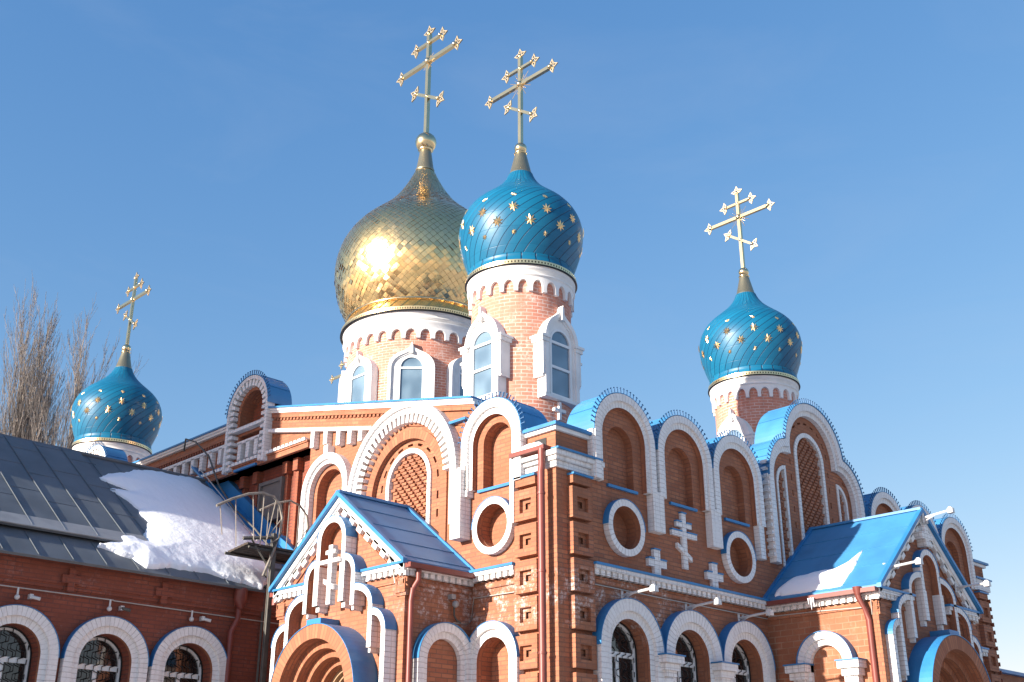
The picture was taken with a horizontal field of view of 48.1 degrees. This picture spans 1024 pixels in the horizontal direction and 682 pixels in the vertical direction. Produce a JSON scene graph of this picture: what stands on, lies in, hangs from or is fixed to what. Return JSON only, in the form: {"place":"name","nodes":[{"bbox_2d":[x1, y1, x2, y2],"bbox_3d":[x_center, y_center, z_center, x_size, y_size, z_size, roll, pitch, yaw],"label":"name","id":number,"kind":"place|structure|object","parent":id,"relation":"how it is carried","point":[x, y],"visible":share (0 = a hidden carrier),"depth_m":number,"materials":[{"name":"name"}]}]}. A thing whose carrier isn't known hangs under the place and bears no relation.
{"place":"outdoors","nodes":[
{"label":"outdoors","id":0,"kind":"place"},
{"bbox_2d":[0,0,1023,672],"label":"sky","id":1,"kind":"structure","parent":0,"point":[225,155],"materials":[{"name":"blue"}]},
{"bbox_2d":[775,550,862,596],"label":"snow","id":2,"kind":"structure","parent":0,"point":[823,579],"depth_m":22.19,"materials":[{"name":"white snow"}]},
{"bbox_2d":[999,668,1023,681],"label":"building","id":3,"kind":"structure","parent":0,"point":[1010,676],"depth_m":62.66,"materials":[{"name":"red brick"}]},
{"label":"ground","id":4,"kind":"structure","parent":0,"visible":0},
{"bbox_2d":[0,369,53,443],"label":"poplar tree","id":5,"kind":"object","parent":4,"relation":"on","point":[11,430],"visible":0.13,"depth_m":49.64,"materials":[{"name":"brown plant"}]},
{"bbox_2d":[0,275,70,445],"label":"poplar tree","id":6,"kind":"object","parent":4,"relation":"on","point":[22,377],"visible":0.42,"depth_m":50.15,"materials":[{"name":"brown plant"}]},
{"bbox_2d":[0,301,71,446],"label":"poplar tree","id":7,"kind":"object","parent":4,"relation":"on","point":[51,404],"visible":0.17,"depth_m":51.13,"materials":[{"name":"brown plant"}]},
{"bbox_2d":[11,298,148,448],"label":"poplar tree","id":8,"kind":"object","parent":4,"relation":"on","point":[75,391],"visible":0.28,"depth_m":49.31,"materials":[{"name":"brown plant"}]},
{"bbox_2d":[0,433,296,681],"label":"church wing","id":9,"kind":"structure","parent":4,"relation":"on","point":[64,512],"depth_m":20.98,"materials":[{"name":"brown brick"}]},
{"bbox_2d":[14,587,19,599],"bbox_3d":[-8.330,4.255,19.322,0.090,0.205,0.088,21,-30,-41],"label":"wall lamp","id":10,"kind":"object","parent":9,"relation":"attached to","point":[17,596],"visible":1,"depth_m":19.29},
{"bbox_2d":[0,604,59,681],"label":"arched window","id":11,"kind":"structure","parent":9,"relation":"in","point":[15,648],"depth_m":19.35,"materials":[{"name":"white brick"}]},
{"bbox_2d":[27,594,40,600],"bbox_3d":[-8.122,4.353,19.477,0.237,0.108,0.110,-3,-23,8],"label":"security camera","id":12,"kind":"object","parent":9,"relation":"attached to","point":[31,596],"visible":1,"depth_m":19.45,"materials":[{"name":"white plastic"}]},
{"bbox_2d":[57,616,148,681],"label":"arched window","id":13,"kind":"structure","parent":9,"relation":"in","point":[85,656],"depth_m":20.34,"materials":[{"name":"white brick"}]},
{"bbox_2d":[107,600,111,610],"bbox_3d":[-7.156,4.706,20.406,0.090,0.205,0.088,21,-30,-41],"label":"wall lamp","id":14,"kind":"object","parent":9,"relation":"attached to","point":[109,607],"visible":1,"depth_m":20.37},
{"bbox_2d":[118,605,130,611],"bbox_3d":[-6.948,4.804,20.561,0.237,0.108,0.110,-3,-23,8],"label":"security camera","id":15,"kind":"object","parent":9,"relation":"attached to","point":[122,608],"visible":1,"depth_m":20.54,"materials":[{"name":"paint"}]},
{"bbox_2d":[0,584,278,623],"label":"cable","id":16,"kind":"object","parent":9,"relation":"attached to","point":[131,603],"visible":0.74,"depth_m":20.67,"materials":[{"name":"grey plastic"}]},
{"bbox_2d":[97,470,267,589],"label":"snow","id":17,"kind":"structure","parent":9,"relation":"on","point":[180,514],"depth_m":23.40,"materials":[{"name":"white snow"}]},
{"bbox_2d":[146,626,226,681],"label":"arched window","id":18,"kind":"structure","parent":9,"relation":"in","point":[170,660],"depth_m":21.43,"materials":[{"name":"white brick"}]},
{"bbox_2d":[189,610,193,621],"bbox_3d":[-5.996,5.152,21.477,0.090,0.205,0.088,21,-30,-41],"label":"wall lamp","id":19,"kind":"object","parent":9,"relation":"attached to","point":[191,618],"visible":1,"depth_m":21.44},
{"bbox_2d":[199,616,210,621],"bbox_3d":[-5.788,5.250,21.631,0.237,0.108,0.110,-3,-23,8],"label":"security camera","id":20,"kind":"object","parent":9,"relation":"attached to","point":[202,618],"visible":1,"depth_m":21.61,"materials":[{"name":"white plastic"}]},
{"bbox_2d":[183,438,269,545],"bbox_3d":[-6.348,3.402,25.547,0.290,3.388,4.424,21,-30,-41],"label":"cable","id":21,"kind":"object","parent":9,"relation":"attached to","point":[232,505],"visible":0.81,"depth_m":26.12,"materials":[{"name":"paint"}]},
{"bbox_2d":[200,469,257,540],"bbox_3d":[-6.342,3.653,25.754,0.140,2.171,2.816,20,-30,-40],"label":"cable","id":22,"kind":"object","parent":9,"relation":"attached to","point":[227,503],"visible":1,"depth_m":25.84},
{"bbox_2d":[216,492,308,681],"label":"iron platform","id":23,"kind":"structure","parent":4,"relation":"on","point":[271,555],"depth_m":22.09,"materials":[{"name":"black metal"}]},
{"bbox_2d":[71,25,1002,681],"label":"church","id":24,"kind":"structure","parent":4,"relation":"on","point":[459,383],"depth_m":22.30,"materials":[{"name":"orange brick"}]},
{"bbox_2d":[358,517,394,583],"bbox_3d":[-2.410,3.491,19.739,1.318,1.530,0.029,-21,-30,40],"label":"cable","id":25,"kind":"object","parent":24,"relation":"attached to","point":[390,561],"visible":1,"depth_m":19.20,"materials":[{"name":"white plastic"}]},
{"bbox_2d":[448,594,460,622],"bbox_3d":[-0.957,4.561,19.537,0.254,0.465,0.160,21,-30,-41],"label":"junction lamp","id":26,"kind":"object","parent":24,"relation":"attached to","point":[455,604],"visible":1,"depth_m":19.51,"materials":[{"name":"metal"}]},
{"bbox_2d":[453,591,514,624],"bbox_3d":[-0.398,4.548,19.486,0.395,0.480,1.143,41,-46,-58],"label":"cable","id":27,"kind":"object","parent":24,"relation":"attached to","point":[473,604],"visible":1,"depth_m":19.61,"materials":[{"name":"white plastic"}]},
{"bbox_2d":[469,620,523,681],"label":"window arch trim","id":28,"kind":"structure","parent":24,"relation":"in","point":[486,631],"depth_m":19.17,"materials":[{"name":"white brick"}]},
{"bbox_2d":[521,442,542,449],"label":"snow","id":29,"kind":"structure","parent":24,"relation":"on","point":[530,445],"depth_m":19.73,"materials":[{"name":"white snow"}]},
{"bbox_2d":[592,598,664,681],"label":"arched window","id":30,"kind":"structure","parent":24,"relation":"in","point":[616,646],"depth_m":19.50,"materials":[{"name":"white brick"}]},
{"bbox_2d":[621,584,658,598],"bbox_3d":[2.177,4.278,19.464,0.200,0.200,0.791,19,-29,-38],"label":"floodlight","id":31,"kind":"object","parent":24,"relation":"attached to","point":[653,588],"visible":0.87,"depth_m":19.38,"materials":[{"name":"white metal"}]},
{"bbox_2d":[595,584,767,618],"bbox_3d":[3.179,4.761,20.846,5.220,0.031,0.020,21,-30,-41],"label":"cable","id":32,"kind":"object","parent":24,"relation":"attached to","point":[677,601],"visible":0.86,"depth_m":20.62,"materials":[{"name":"grey plastic"}]},
{"bbox_2d":[661,610,723,681],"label":"arched window","id":33,"kind":"structure","parent":24,"relation":"in","point":[692,621],"depth_m":20.70,"materials":[{"name":"white brick"}]},
{"bbox_2d":[685,597,721,609],"bbox_3d":[3.450,4.768,20.639,0.200,0.200,0.791,19,-29,-38],"label":"floodlight","id":34,"kind":"object","parent":24,"relation":"attached to","point":[717,601],"visible":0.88,"depth_m":20.56,"materials":[{"name":"white metal"}]},
{"bbox_2d":[718,620,775,681],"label":"arched window","id":35,"kind":"structure","parent":24,"relation":"in","point":[747,632],"depth_m":21.84,"materials":[{"name":"white brick"}]},
{"bbox_2d":[738,609,773,620],"bbox_3d":[4.623,5.219,21.723,0.200,0.200,0.791,19,-29,-38],"label":"floodlight","id":36,"kind":"object","parent":24,"relation":"attached to","point":[769,612],"visible":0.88,"depth_m":21.65,"materials":[{"name":"white metal"}]},
{"bbox_2d":[807,597,813,608],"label":"icicles","id":37,"kind":"object","parent":24,"relation":"hanging from","point":[811,599],"visible":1,"depth_m":21.71,"materials":[{"name":"white ice"}]},
{"bbox_2d":[768,595,872,616],"bbox_3d":[5.822,5.150,21.795,0.069,0.358,2.259,21,-30,-41],"label":"cable","id":38,"kind":"object","parent":24,"relation":"attached to","point":[824,610],"visible":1,"depth_m":21.74,"materials":[{"name":"white plastic"}]},
{"bbox_2d":[882,557,922,569],"bbox_3d":[7.310,4.201,21.411,0.200,0.200,0.791,19,-29,-38],"label":"floodlight","id":39,"kind":"object","parent":24,"relation":"attached to","point":[918,561],"visible":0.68,"depth_m":21.24,"materials":[{"name":"white metal"}]},
{"bbox_2d":[921,506,954,523],"bbox_3d":[8.487,3.465,22.816,0.200,0.218,0.683,18,-29,-37],"label":"floodlight","id":40,"kind":"object","parent":24,"relation":"attached to","point":[949,510],"visible":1,"depth_m":22.82,"materials":[{"name":"white metal"}]},
{"bbox_2d":[954,580,990,592],"bbox_3d":[9.325,4.948,23.206,0.200,0.200,0.751,19,-29,-38],"label":"floodlight","id":41,"kind":"object","parent":24,"relation":"attached to","point":[986,583],"visible":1,"depth_m":23.19,"materials":[{"name":"white metal"}]}
]}

